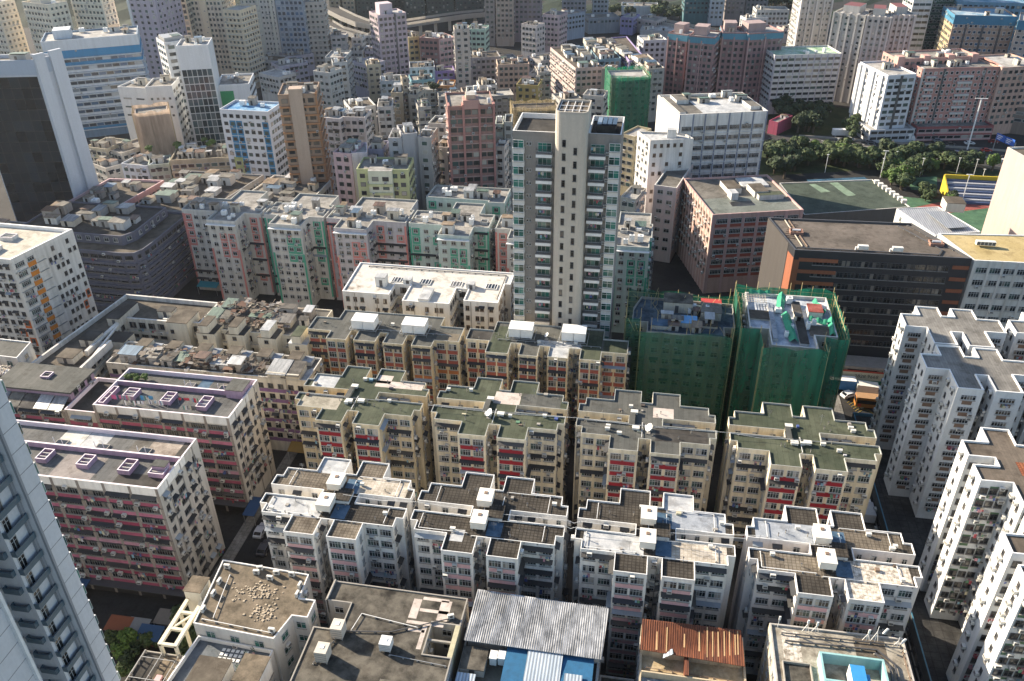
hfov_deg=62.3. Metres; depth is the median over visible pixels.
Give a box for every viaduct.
[326,0,484,35]
[329,20,366,38]
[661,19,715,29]
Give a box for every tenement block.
[23,200,195,309]
[69,178,163,204]
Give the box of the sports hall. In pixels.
[779,177,909,221]
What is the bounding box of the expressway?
[764,134,1006,170]
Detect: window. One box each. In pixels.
[0,3,27,53]
[0,77,10,88]
[0,89,4,99]
[0,100,7,110]
[0,111,11,120]
[0,121,5,131]
[0,132,8,142]
[0,142,12,152]
[0,153,6,162]
[0,163,9,172]
[0,379,6,392]
[0,499,3,511]
[1,173,12,182]
[1,515,11,532]
[2,88,13,99]
[3,121,14,131]
[4,153,15,162]
[4,183,16,192]
[5,99,17,110]
[6,132,18,141]
[6,361,13,366]
[7,163,18,172]
[8,77,20,87]
[8,193,19,202]
[9,110,20,120]
[9,142,21,152]
[9,534,20,551]
[10,173,22,182]
[11,88,23,98]
[11,202,33,221]
[12,121,24,131]
[13,152,24,162]
[14,183,25,192]
[14,260,24,269]
[15,99,26,109]
[16,132,27,141]
[16,163,28,172]
[17,77,29,87]
[17,193,28,201]
[17,552,28,569]
[18,110,30,120]
[18,269,28,278]
[19,142,30,151]
[20,173,31,182]
[20,202,31,211]
[21,88,33,98]
[21,279,31,288]
[22,121,33,131]
[22,152,34,162]
[22,411,40,415]
[23,183,34,192]
[24,5,72,52]
[24,99,36,109]
[25,131,36,141]
[25,288,34,297]
[25,570,35,586]
[26,162,37,172]
[26,192,37,201]
[27,77,39,87]
[27,255,34,262]
[28,110,40,120]
[28,142,40,151]
[28,297,38,306]
[29,172,40,182]
[29,202,40,211]
[30,264,37,271]
[31,88,43,98]
[31,121,43,130]
[31,306,41,315]
[32,152,43,161]
[32,182,43,191]
[33,211,41,216]
[33,274,40,280]
[33,587,43,603]
[34,99,46,109]
[34,131,46,141]
[34,317,44,324]
[35,162,46,171]
[35,192,46,201]
[36,283,44,290]
[37,110,49,120]
[38,141,49,151]
[38,172,49,181]
[38,324,47,333]
[39,202,47,208]
[40,292,47,299]
[40,604,50,620]
[41,120,52,130]
[41,152,52,161]
[41,182,52,191]
[41,333,50,342]
[43,301,50,308]
[44,131,55,140]
[44,162,55,171]
[44,192,55,201]
[44,342,53,350]
[44,414,62,418]
[46,310,53,317]
[47,141,59,151]
[47,172,58,181]
[47,620,57,636]
[49,319,55,326]
[50,152,62,161]
[50,182,61,191]
[52,328,59,334]
[53,162,65,171]
[53,192,64,200]
[53,507,61,513]
[54,636,64,651]
[55,336,61,343]
[56,486,78,494]
[57,172,68,181]
[60,182,70,191]
[61,500,82,505]
[61,651,70,666]
[63,191,73,200]
[64,47,147,127]
[64,508,86,516]
[65,536,219,576]
[67,666,76,680]
[68,519,90,526]
[72,0,117,28]
[74,418,92,422]
[74,533,94,537]
[76,539,98,547]
[81,489,104,497]
[81,553,102,557]
[82,253,90,257]
[86,375,92,383]
[86,501,108,508]
[90,253,97,257]
[91,515,112,519]
[94,526,115,529]
[97,532,119,540]
[98,254,105,258]
[98,413,118,420]
[101,543,122,550]
[102,424,121,429]
[106,255,114,259]
[106,556,126,560]
[109,496,130,500]
[109,566,130,570]
[111,504,134,511]
[112,369,125,374]
[112,572,133,579]
[114,256,122,260]
[116,518,137,522]
[120,529,141,532]
[121,322,157,338]
[121,419,139,422]
[124,256,133,260]
[124,429,142,432]
[124,539,144,543]
[126,546,148,553]
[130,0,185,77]
[130,556,151,563]
[134,569,154,573]
[135,499,157,503]
[136,575,157,582]
[137,507,160,514]
[141,417,161,424]
[141,518,163,525]
[144,528,167,536]
[145,428,164,434]
[148,323,155,329]
[149,542,170,546]
[152,550,173,556]
[154,559,176,566]
[157,42,194,140]
[157,324,164,330]
[158,569,179,576]
[161,579,182,586]
[164,423,183,427]
[166,430,186,436]
[181,0,196,35]
[182,70,187,76]
[183,77,188,84]
[185,85,190,91]
[185,422,205,429]
[186,92,191,98]
[187,70,192,76]
[188,77,193,83]
[188,99,193,105]
[188,432,208,439]
[189,106,194,112]
[190,84,195,91]
[191,0,234,67]
[191,92,196,98]
[191,114,196,120]
[192,69,197,76]
[193,77,198,83]
[193,99,198,105]
[194,106,199,112]
[194,128,199,134]
[195,84,200,90]
[196,91,201,98]
[196,113,201,119]
[197,69,202,75]
[197,120,202,126]
[198,77,203,83]
[198,99,203,105]
[198,443,210,449]
[199,106,204,112]
[199,127,204,133]
[200,84,205,90]
[201,91,206,97]
[201,113,206,119]
[201,453,213,459]
[202,69,207,75]
[202,120,207,126]
[203,76,208,82]
[203,98,208,105]
[204,106,209,112]
[204,127,209,133]
[205,84,210,90]
[205,631,216,638]
[206,91,211,97]
[206,113,210,119]
[206,472,217,478]
[207,69,212,75]
[207,120,212,126]
[208,76,213,82]
[208,98,213,104]
[208,127,213,133]
[208,424,228,431]
[209,105,214,111]
[210,83,215,90]
[211,91,216,97]
[211,438,230,441]
[212,119,217,125]
[213,98,218,104]
[213,126,218,132]
[214,105,219,111]
[214,448,232,451]
[215,112,220,118]
[216,455,235,461]
[217,119,221,125]
[218,126,223,132]
[218,464,237,471]
[219,133,224,139]
[221,477,239,480]
[222,483,241,490]
[225,9,264,79]
[225,496,243,499]
[229,635,240,642]
[230,152,288,173]
[242,1,279,54]
[250,78,256,95]
[254,640,264,647]
[260,76,294,93]
[266,520,277,523]
[268,383,273,388]
[268,531,279,535]
[269,393,275,398]
[270,542,281,546]
[271,65,308,80]
[271,403,277,408]
[276,0,310,51]
[278,384,283,389]
[278,489,284,494]
[279,394,285,399]
[281,99,287,103]
[281,404,287,409]
[281,628,289,643]
[283,414,289,419]
[284,641,291,655]
[286,535,298,544]
[287,654,295,668]
[288,385,293,390]
[289,395,294,400]
[289,551,300,555]
[292,563,303,566]
[293,569,304,572]
[296,621,306,629]
[298,386,303,391]
[299,410,309,417]
[299,537,312,545]
[299,634,308,641]
[301,421,311,427]
[302,553,314,557]
[303,56,313,64]
[303,434,312,438]
[305,564,316,568]
[306,1,330,63]
[306,571,318,579]
[307,98,313,102]
[311,334,466,380]
[311,411,318,417]
[311,610,316,624]
[312,493,317,497]
[315,72,344,109]
[318,427,328,431]
[319,435,329,441]
[321,445,331,452]
[327,54,355,97]
[327,341,335,347]
[329,351,336,357]
[329,540,341,549]
[330,361,338,367]
[330,428,340,432]
[331,62,348,99]
[331,436,341,443]
[331,552,343,560]
[332,37,348,49]
[332,563,345,571]
[333,446,343,453]
[334,574,346,581]
[334,606,344,614]
[337,342,344,348]
[338,352,346,358]
[340,362,347,368]
[342,542,354,550]
[344,1,356,12]
[344,554,356,562]
[345,565,357,573]
[347,576,359,583]
[353,39,367,46]
[353,64,384,88]
[354,427,364,434]
[356,346,363,349]
[356,442,366,445]
[357,356,364,359]
[357,449,367,456]
[358,0,380,12]
[366,67,380,93]
[366,347,373,350]
[366,527,377,535]
[367,357,374,360]
[367,429,377,436]
[367,539,379,547]
[368,364,376,370]
[369,443,378,447]
[369,550,380,558]
[370,15,408,76]
[370,450,380,457]
[370,561,382,568]
[372,576,383,579]
[379,529,391,537]
[381,540,392,548]
[382,84,393,96]
[382,552,394,559]
[384,349,392,352]
[384,563,395,570]
[385,356,393,362]
[385,578,396,581]
[387,418,397,425]
[389,433,398,436]
[390,1,403,6]
[390,440,399,446]
[391,454,400,457]
[392,464,401,467]
[393,471,402,477]
[394,349,401,353]
[395,357,402,363]
[400,420,409,426]
[401,434,410,437]
[402,441,411,448]
[403,455,412,458]
[404,465,413,468]
[405,472,414,478]
[406,1,425,12]
[409,67,432,73]
[410,40,418,59]
[413,351,420,355]
[413,361,421,365]
[414,368,421,374]
[417,538,428,541]
[418,545,429,553]
[419,556,430,564]
[420,567,431,575]
[421,41,437,66]
[421,548,567,601]
[422,352,429,355]
[423,362,430,365]
[424,369,431,375]
[426,92,436,117]
[427,642,431,653]
[428,1,455,12]
[432,540,442,543]
[433,547,440,554]
[434,558,441,565]
[435,73,452,80]
[435,569,442,576]
[435,580,442,587]
[437,95,444,114]
[437,343,444,349]
[437,353,445,359]
[437,427,447,430]
[437,434,447,441]
[438,366,445,369]
[438,445,448,451]
[439,373,446,379]
[439,383,446,388]
[439,455,448,462]
[440,41,454,65]
[442,507,448,512]
[442,629,451,637]
[443,554,455,563]
[443,644,449,649]
[444,566,456,574]
[445,578,457,585]
[446,588,457,596]
[448,344,456,350]
[449,354,456,360]
[449,428,458,431]
[450,110,455,115]
[450,119,456,123]
[450,367,457,370]
[450,374,457,380]
[450,435,457,442]
[451,128,456,132]
[451,446,457,452]
[451,456,458,463]
[452,467,458,473]
[453,29,471,91]
[457,1,484,9]
[457,556,470,564]
[458,567,470,576]
[459,292,465,297]
[459,438,470,445]
[459,579,471,587]
[460,449,470,456]
[460,463,470,467]
[460,590,471,598]
[464,110,470,114]
[468,342,475,348]
[470,29,489,50]
[472,60,494,79]
[472,109,477,114]
[472,127,478,131]
[472,439,483,446]
[473,450,483,457]
[473,465,483,468]
[479,343,486,349]
[486,1,495,37]
[486,109,492,113]
[487,358,494,361]
[487,365,494,371]
[488,560,500,568]
[489,571,501,580]
[489,587,501,591]
[493,98,512,119]
[496,64,527,91]
[497,0,514,36]
[498,359,505,362]
[498,366,505,372]
[498,445,509,449]
[498,456,509,460]
[499,464,509,471]
[502,561,514,570]
[502,573,515,581]
[503,589,515,593]
[512,140,523,148]
[512,447,523,450]
[512,458,523,461]
[512,465,523,472]
[513,153,523,161]
[513,166,523,174]
[513,179,523,187]
[513,192,523,200]
[513,204,523,212]
[513,217,523,225]
[513,229,523,237]
[513,241,523,248]
[514,252,523,260]
[514,264,523,271]
[514,275,523,283]
[514,287,523,294]
[514,298,523,305]
[514,308,523,316]
[516,1,539,32]
[519,84,541,102]
[519,361,526,364]
[522,26,543,51]
[524,551,536,554]
[524,584,535,588]
[524,591,535,597]
[525,562,536,565]
[525,574,535,577]
[528,60,549,68]
[528,361,535,365]
[528,372,535,375]
[530,436,540,439]
[530,443,540,450]
[530,458,540,461]
[530,475,540,482]
[531,468,540,471]
[535,71,548,101]
[535,486,540,492]
[537,197,550,203]
[537,209,550,216]
[537,221,549,228]
[537,234,549,240]
[537,246,549,251]
[537,257,549,263]
[537,269,549,274]
[537,280,549,286]
[537,291,548,297]
[537,302,548,308]
[537,313,548,318]
[538,142,551,152]
[538,158,550,165]
[538,171,550,178]
[538,184,550,191]
[539,552,551,556]
[539,564,551,567]
[539,575,550,578]
[539,586,550,589]
[539,593,550,599]
[543,437,553,441]
[543,445,553,451]
[543,459,553,462]
[543,469,553,473]
[543,476,553,483]
[543,486,552,493]
[544,15,566,46]
[548,360,556,366]
[548,373,555,376]
[548,380,555,387]
[550,51,600,97]
[557,374,565,377]
[557,381,564,387]
[558,361,565,367]
[561,180,564,187]
[561,193,564,200]
[562,140,565,147]
[563,2,584,8]
[567,15,583,28]
[573,148,576,155]
[573,161,576,168]
[576,482,703,523]
[577,597,716,672]
[579,386,587,389]
[579,393,586,399]
[580,362,588,369]
[580,373,587,379]
[581,459,592,466]
[581,473,591,477]
[581,480,591,487]
[581,587,593,595]
[582,437,593,444]
[582,448,592,455]
[582,564,594,573]
[582,576,593,584]
[583,557,595,561]
[584,46,618,67]
[584,94,607,121]
[584,305,596,310]
[584,316,595,321]
[585,283,597,288]
[585,294,597,299]
[586,260,598,266]
[586,271,598,277]
[587,236,599,242]
[587,248,599,254]
[588,211,601,218]
[588,224,600,230]
[589,186,602,193]
[589,199,601,205]
[589,387,597,390]
[589,394,596,397]
[590,20,617,22]
[590,160,603,167]
[590,173,603,180]
[590,363,598,370]
[590,374,597,380]
[591,144,604,153]
[592,0,608,11]
[594,482,602,488]
[595,450,605,457]
[595,461,604,467]
[596,439,606,446]
[596,589,608,596]
[597,578,609,586]
[598,559,608,563]
[598,566,610,574]
[600,303,610,310]
[600,314,609,321]
[600,325,609,332]
[601,292,611,299]
[602,269,612,277]
[602,281,612,288]
[602,376,610,382]
[602,386,609,392]
[603,246,614,253]
[603,258,613,265]
[603,368,610,372]
[604,234,614,242]
[604,355,611,362]
[605,221,615,229]
[606,196,617,204]
[606,209,616,217]
[607,170,618,179]
[607,183,617,192]
[607,489,618,493]
[607,496,617,501]
[608,157,619,165]
[608,475,619,482]
[609,143,620,152]
[609,453,621,460]
[609,464,620,471]
[610,631,623,639]
[611,625,623,628]
[612,614,624,618]
[613,603,625,606]
[614,377,622,383]
[614,587,627,595]
[615,369,623,373]
[615,575,628,584]
[616,356,624,363]
[620,55,633,65]
[621,18,637,26]
[622,476,633,483]
[623,454,635,462]
[623,465,634,473]
[625,633,637,641]
[626,627,638,630]
[627,616,639,619]
[628,605,640,608]
[629,589,642,597]
[630,577,643,585]
[632,59,662,110]
[637,39,664,65]
[638,21,665,25]
[649,479,660,486]
[650,468,661,475]
[650,501,657,506]
[651,460,662,464]
[659,615,671,621]
[660,609,672,612]
[661,597,674,601]
[662,581,676,589]
[663,481,674,488]
[664,470,675,477]
[665,42,687,93]
[665,462,676,466]
[673,617,686,623]
[674,611,687,614]
[676,599,689,603]
[677,480,688,487]
[677,582,691,591]
[679,469,690,476]
[681,126,691,131]
[681,447,692,454]
[682,0,707,12]
[683,462,691,465]
[685,42,719,93]
[691,156,699,160]
[691,481,702,488]
[692,146,700,150]
[692,470,703,477]
[693,126,703,130]
[693,136,701,140]
[693,165,698,169]
[694,463,704,467]
[694,578,706,586]
[694,589,705,597]
[695,448,706,456]
[695,571,708,574]
[701,165,710,169]
[702,155,711,159]
[703,145,712,150]
[704,135,713,140]
[705,125,715,130]
[705,607,718,610]
[707,1,722,17]
[707,591,720,599]
[709,269,720,274]
[709,580,722,588]
[711,259,721,264]
[711,573,724,576]
[712,249,723,254]
[713,154,723,159]
[713,164,722,168]
[713,239,724,244]
[714,229,725,234]
[715,41,743,91]
[715,145,724,149]
[716,135,725,139]
[716,219,727,224]
[717,125,727,129]
[723,173,732,175]
[723,268,734,273]
[724,1,742,12]
[724,163,733,168]
[725,154,735,158]
[725,259,735,263]
[726,249,737,253]
[727,144,736,148]
[727,238,738,243]
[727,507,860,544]
[728,134,737,139]
[729,124,739,129]
[729,228,740,233]
[729,510,740,513]
[730,218,741,223]
[731,496,742,503]
[733,485,744,492]
[735,172,744,175]
[735,475,746,482]
[736,163,745,167]
[736,467,747,471]
[737,153,746,158]
[737,267,748,272]
[738,144,748,148]
[738,258,749,263]
[738,453,750,460]
[740,41,779,97]
[740,134,749,138]
[740,248,751,253]
[741,124,750,128]
[741,238,752,243]
[742,633,764,669]
[743,227,754,232]
[743,511,753,515]
[744,0,766,9]
[744,217,755,222]
[745,497,756,504]
[747,162,756,167]
[747,487,757,494]
[747,634,760,638]
[749,153,758,157]
[749,477,760,483]
[750,143,759,147]
[750,619,763,627]
[751,133,761,138]
[751,267,759,271]
[751,469,762,472]
[752,10,786,23]
[752,257,761,262]
[752,613,764,616]
[753,123,762,128]
[753,454,764,461]
[754,247,762,252]
[754,597,768,605]
[755,237,764,242]
[756,590,769,594]
[757,227,765,232]
[759,216,770,221]
[759,578,772,582]
[760,53,839,101]
[763,513,774,518]
[763,650,766,661]
[764,502,776,509]
[765,666,768,678]
[766,491,779,499]
[766,621,779,628]
[766,637,769,648]
[768,484,780,488]
[768,615,778,618]
[768,653,771,665]
[771,469,783,476]
[771,599,784,607]
[773,592,786,596]
[776,580,788,584]
[779,504,791,510]
[781,493,794,500]
[784,485,795,489]
[786,0,830,45]
[786,470,799,478]
[787,215,798,217]
[792,547,800,551]
[793,620,806,626]
[795,609,810,618]
[797,597,813,606]
[807,285,817,288]
[809,274,820,276]
[809,507,820,514]
[809,622,823,628]
[810,496,822,503]
[811,611,826,620]
[812,262,822,265]
[812,485,825,492]
[814,599,829,608]
[815,473,828,481]
[818,286,828,288]
[821,274,831,277]
[823,263,833,266]
[823,508,836,515]
[826,497,838,505]
[828,486,841,494]
[830,15,862,88]
[830,283,840,289]
[831,475,844,483]
[832,272,843,278]
[834,260,845,266]
[838,295,848,301]
[839,306,846,312]
[840,284,851,290]
[841,497,848,503]
[843,272,854,278]
[843,486,851,492]
[843,627,857,632]
[844,318,854,323]
[845,615,860,624]
[846,261,856,267]
[846,307,857,312]
[846,475,854,481]
[847,467,856,470]
[848,603,864,612]
[849,296,860,301]
[850,339,860,345]
[851,498,863,505]
[852,284,862,290]
[852,329,863,334]
[854,273,865,279]
[854,487,866,494]
[855,318,865,324]
[857,261,868,267]
[857,476,869,483]
[858,124,913,139]
[858,307,868,313]
[858,629,872,634]
[859,69,913,125]
[860,296,871,302]
[860,340,871,346]
[860,468,871,472]
[860,617,876,626]
[861,20,888,61]
[863,285,873,291]
[863,330,874,335]
[864,605,880,614]
[865,274,876,279]
[866,319,876,324]
[868,262,879,268]
[868,308,879,314]
[871,297,882,303]
[871,341,882,346]
[871,394,894,438]
[874,286,885,291]
[874,330,884,336]
[875,517,880,530]
[877,274,888,280]
[877,320,887,325]
[879,263,891,269]
[879,309,890,314]
[880,612,887,619]
[881,588,895,596]
[882,298,893,303]
[882,342,892,347]
[883,55,968,70]
[884,415,897,420]
[885,286,896,292]
[885,331,894,336]
[886,405,899,410]
[887,630,899,633]
[888,18,912,49]
[888,275,899,281]
[888,320,897,326]
[889,395,902,400]
[889,613,904,621]
[891,263,902,269]
[891,309,901,315]
[892,385,905,390]
[893,606,906,610]
[894,298,904,304]
[895,375,908,380]
[896,287,907,293]
[897,590,912,598]
[898,364,911,369]
[899,275,910,281]
[900,354,914,359]
[901,460,915,466]
[902,264,914,270]
[902,310,913,313]
[903,0,931,46]
[903,343,917,348]
[904,299,916,304]
[904,450,918,456]
[905,622,909,634]
[907,67,998,123]
[907,332,920,337]
[907,440,922,446]
[907,631,913,649]
[908,287,919,293]
[910,429,925,435]
[911,125,991,138]
[911,276,922,282]
[911,646,917,665]
[914,264,925,270]
[914,419,928,424]
[915,663,922,680]
[916,299,927,305]
[917,408,932,414]
[919,288,930,294]
[920,397,935,403]
[922,277,933,282]
[923,0,952,48]
[923,386,939,392]
[924,502,938,508]
[925,265,937,271]
[927,300,938,306]
[927,374,942,380]
[928,492,942,498]
[930,289,942,295]
[931,482,945,488]
[933,10,1011,51]
[934,277,945,283]
[934,472,949,478]
[937,266,948,272]
[938,461,952,467]
[941,451,956,457]
[945,440,960,446]
[948,429,964,435]
[952,418,967,424]
[952,559,960,565]
[954,3,1023,14]
[956,406,972,412]
[956,547,965,554]
[960,395,976,401]
[960,536,969,542]
[963,303,975,309]
[965,524,974,531]
[965,548,974,555]
[967,291,979,297]
[967,462,976,469]
[969,512,978,519]
[969,537,978,543]
[971,279,983,285]
[974,500,983,507]
[974,525,983,532]
[974,549,983,556]
[975,267,986,273]
[977,304,988,310]
[978,487,988,494]
[978,513,987,520]
[979,538,988,544]
[981,292,992,298]
[983,501,993,508]
[983,526,993,533]
[984,70,1023,124]
[984,280,996,286]
[987,317,998,319]
[988,268,1000,274]
[988,488,998,495]
[988,514,997,521]
[990,305,1002,311]
[990,338,1000,343]
[990,421,1006,427]
[991,669,1002,676]
[993,502,1001,508]
[994,293,1006,299]
[994,410,1010,416]
[997,489,1007,496]
[997,657,1008,664]
[998,281,1010,287]
[998,398,1015,404]
[999,586,1007,593]
[1000,317,1011,323]
[1002,269,1014,275]
[1002,645,1013,652]
[1003,306,1015,311]
[1005,574,1013,581]
[1007,658,1018,665]
[1008,294,1020,300]
[1008,633,1019,640]
[1009,594,1014,603]
[1010,25,1023,56]
[1010,561,1021,568]
[1012,282,1023,288]
[1013,350,1023,355]
[1013,620,1023,628]
[1013,646,1023,654]
[1014,111,1023,121]
[1015,581,1020,590]
[1016,269,1023,275]
[1017,306,1023,312]
[1017,339,1023,344]
[1018,634,1023,641]
[1018,659,1023,666]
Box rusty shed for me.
[635,619,745,680]
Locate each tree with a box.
[104,629,117,644]
[110,642,130,659]
[115,661,130,676]
[116,627,137,643]
[117,646,139,664]
[124,373,131,379]
[126,662,136,673]
[128,637,142,650]
[133,375,139,381]
[137,631,152,648]
[140,373,147,379]
[144,145,152,150]
[146,631,162,647]
[169,604,193,633]
[169,646,188,656]
[178,624,196,651]
[427,81,439,91]
[608,5,618,11]
[615,3,626,10]
[624,6,635,12]
[650,4,665,15]
[654,0,668,5]
[663,7,679,19]
[674,7,681,19]
[763,139,785,157]
[764,141,793,156]
[766,155,782,173]
[771,155,795,178]
[772,98,789,115]
[772,138,797,147]
[773,0,782,5]
[774,105,792,113]
[778,146,794,157]
[779,95,793,105]
[782,104,802,118]
[785,153,803,170]
[790,135,809,145]
[791,113,806,132]
[792,100,813,113]
[793,148,809,160]
[796,143,810,149]
[801,109,822,131]
[802,147,818,165]
[803,116,812,131]
[807,112,823,132]
[807,144,825,150]
[809,100,834,111]
[810,139,822,144]
[814,106,828,127]
[815,149,828,162]
[822,139,835,144]
[824,143,839,164]
[835,136,855,144]
[836,143,848,162]
[836,146,854,166]
[841,116,858,126]
[845,123,860,137]
[847,143,862,163]
[850,113,861,121]
[851,150,867,167]
[854,157,867,167]
[855,145,883,165]
[861,149,878,168]
[875,161,896,170]
[879,137,898,150]
[880,149,901,162]
[880,167,901,184]
[886,159,901,164]
[891,146,913,156]
[895,172,916,189]
[896,164,915,175]
[897,156,905,164]
[903,158,923,176]
[907,141,928,154]
[907,153,929,162]
[908,150,930,158]
[917,158,934,170]
[918,184,936,193]
[919,181,935,193]
[920,193,931,200]
[922,187,937,200]
[926,141,945,151]
[929,150,939,158]
[929,158,939,171]
[936,151,958,168]
[946,190,958,196]
[950,160,962,171]
[958,150,980,163]
[960,159,974,171]
[968,150,985,164]
[986,153,1002,170]
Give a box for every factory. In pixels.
[651,162,692,262]
[676,174,803,293]
[937,233,1023,328]
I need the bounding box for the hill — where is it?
[15,0,881,28]
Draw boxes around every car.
[252,522,264,538]
[256,539,268,556]
[840,389,855,398]
[865,140,875,143]
[945,141,955,145]
[964,140,974,144]
[981,148,992,151]
[988,139,998,142]
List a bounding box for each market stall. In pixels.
[103,614,134,630]
[130,616,151,630]
[136,623,167,649]
[152,608,171,629]
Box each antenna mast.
[871,626,888,641]
[894,638,906,647]
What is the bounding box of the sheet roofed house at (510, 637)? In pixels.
[455,589,608,680]
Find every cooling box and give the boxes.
[314,641,331,664]
[329,618,346,640]
[378,635,393,652]
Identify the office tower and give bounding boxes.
[0,48,98,221]
[176,35,225,145]
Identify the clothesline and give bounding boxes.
[110,395,130,402]
[122,400,147,408]
[139,395,153,400]
[147,400,167,406]
[177,397,197,404]
[182,406,196,412]
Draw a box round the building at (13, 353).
[0,339,36,368]
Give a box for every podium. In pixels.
[849,116,914,142]
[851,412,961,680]
[911,120,993,140]
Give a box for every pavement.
[209,452,296,583]
[833,393,916,680]
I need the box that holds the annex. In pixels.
[125,649,182,680]
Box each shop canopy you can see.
[80,578,89,587]
[196,281,218,295]
[242,497,261,525]
[287,441,303,459]
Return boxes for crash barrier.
[799,135,1006,151]
[942,163,1000,169]
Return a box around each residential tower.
[0,0,30,53]
[0,379,120,680]
[22,0,74,52]
[70,0,119,29]
[126,0,186,78]
[181,0,196,37]
[190,0,234,76]
[222,2,266,88]
[240,0,281,55]
[275,0,311,52]
[278,81,334,194]
[305,0,331,69]
[329,0,342,19]
[342,0,356,13]
[356,0,381,18]
[369,1,409,86]
[382,0,404,11]
[405,0,426,17]
[426,0,455,15]
[444,90,497,187]
[455,0,484,19]
[512,99,624,338]
[663,21,693,94]
[684,23,721,93]
[715,20,746,92]
[737,20,783,103]
[786,0,833,45]
[828,2,873,102]
[849,4,892,103]
[885,3,916,50]
[902,0,932,49]
[921,0,954,49]
[933,4,1017,54]
[981,147,1023,234]
[1008,12,1023,57]
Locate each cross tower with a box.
[868,306,1006,450]
[884,344,1023,518]
[918,427,1023,631]
[946,517,1023,680]
[1000,312,1023,360]
[1013,411,1023,444]
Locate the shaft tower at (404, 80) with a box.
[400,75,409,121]
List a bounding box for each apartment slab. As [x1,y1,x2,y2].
[16,419,224,600]
[92,368,275,512]
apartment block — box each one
[0,223,97,357]
[0,362,116,427]
[260,457,417,627]
[295,365,435,506]
[308,309,467,404]
[410,472,571,618]
[431,377,570,505]
[466,320,631,443]
[570,488,735,677]
[572,389,717,523]
[714,402,881,547]
[728,505,922,674]
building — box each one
[0,339,36,368]
[31,294,217,377]
[88,136,122,160]
[93,154,124,183]
[110,138,140,161]
[117,77,151,139]
[121,151,164,179]
[131,102,176,156]
[145,74,192,145]
[148,152,172,181]
[156,29,196,144]
[170,142,230,178]
[218,72,257,106]
[219,95,289,179]
[234,157,254,173]
[259,66,296,101]
[264,52,287,70]
[271,57,309,81]
[279,49,314,75]
[313,60,344,109]
[324,106,348,194]
[325,48,356,98]
[330,29,349,49]
[331,57,351,99]
[333,138,363,205]
[343,106,374,150]
[344,97,378,135]
[350,44,365,59]
[351,33,368,46]
[351,140,367,201]
[353,56,385,97]
[356,154,418,201]
[365,29,371,45]
[365,45,372,56]
[365,57,381,101]
[368,135,389,156]
[376,96,396,139]
[379,72,400,96]
[388,128,402,156]
[391,82,407,126]
[397,122,422,209]
[407,30,419,61]
[408,69,433,88]
[408,84,425,128]
[409,58,435,82]
[410,85,437,117]
[414,98,431,135]
[418,125,441,210]
[419,31,445,66]
[428,114,446,142]
[431,32,454,67]
[435,64,454,109]
[436,76,457,103]
[437,87,459,115]
[438,135,449,184]
[452,22,472,91]
[461,85,479,91]
[469,21,489,51]
[470,48,500,84]
[477,76,496,89]
[480,85,513,119]
[484,0,495,45]
[495,0,515,45]
[495,55,528,100]
[495,109,504,143]
[496,134,511,187]
[499,53,516,58]
[504,114,512,214]
[510,98,558,128]
[515,0,542,41]
[516,75,541,102]
[521,20,544,57]
[527,52,549,72]
[529,65,543,78]
[534,60,550,102]
[543,8,567,52]
[550,87,581,104]
[561,0,586,13]
[562,9,584,39]
[582,89,607,121]
[585,12,619,33]
[591,0,609,12]
[601,64,617,88]
[604,65,651,131]
[619,184,646,216]
[620,11,639,34]
[620,126,650,195]
[621,2,657,15]
[623,275,743,444]
[637,13,666,32]
[637,33,666,82]
[640,25,673,38]
[680,0,708,23]
[707,0,724,25]
[722,281,849,445]
[723,0,744,21]
[739,14,768,25]
[744,0,767,14]
[752,5,788,27]
[759,45,841,113]
[767,114,792,134]
[777,24,788,42]
[849,60,916,129]
[881,46,978,70]
[906,54,1004,124]
[953,0,1023,52]
[978,53,1023,134]
[1010,107,1023,134]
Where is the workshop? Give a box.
[893,196,979,237]
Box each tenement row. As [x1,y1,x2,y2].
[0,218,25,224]
[106,338,323,450]
[137,169,263,211]
[196,297,332,355]
[253,173,332,203]
[549,44,602,98]
[583,37,620,67]
[596,36,641,66]
[631,53,664,121]
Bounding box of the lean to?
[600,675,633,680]
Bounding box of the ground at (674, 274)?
[0,0,1023,680]
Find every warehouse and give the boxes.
[634,127,693,218]
[655,90,767,177]
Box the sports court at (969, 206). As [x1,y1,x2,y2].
[914,202,989,212]
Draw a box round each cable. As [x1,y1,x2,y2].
[343,494,747,541]
[426,511,732,550]
[428,405,778,438]
[684,529,831,546]
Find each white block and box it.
[157,560,320,680]
[342,262,513,381]
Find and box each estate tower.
[181,190,276,301]
[264,193,339,307]
[326,197,417,304]
[409,202,495,270]
[426,184,511,226]
[495,214,513,272]
[612,211,655,332]
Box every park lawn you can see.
[759,150,999,179]
[768,107,856,135]
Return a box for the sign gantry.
[992,133,1015,149]
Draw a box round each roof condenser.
[200,604,206,613]
[210,589,216,597]
[216,577,222,584]
[223,563,230,569]
[253,569,259,574]
[256,565,262,570]
[266,574,273,580]
[268,627,275,633]
[273,570,279,575]
[288,571,294,577]
[294,589,299,597]
[297,581,302,588]
[447,613,453,620]
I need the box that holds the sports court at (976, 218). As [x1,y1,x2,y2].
[903,197,988,233]
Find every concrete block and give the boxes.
[290,579,468,680]
[757,623,914,680]
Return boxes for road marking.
[847,397,872,413]
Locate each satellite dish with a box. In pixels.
[486,408,490,418]
[645,423,651,433]
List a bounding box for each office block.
[40,24,150,137]
[757,217,971,371]
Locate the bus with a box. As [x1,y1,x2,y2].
[854,392,878,408]
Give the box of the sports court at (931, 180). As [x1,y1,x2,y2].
[910,176,936,189]
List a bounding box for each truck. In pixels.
[831,128,848,136]
[839,375,856,390]
[855,380,880,393]
[864,499,876,523]
[907,134,915,140]

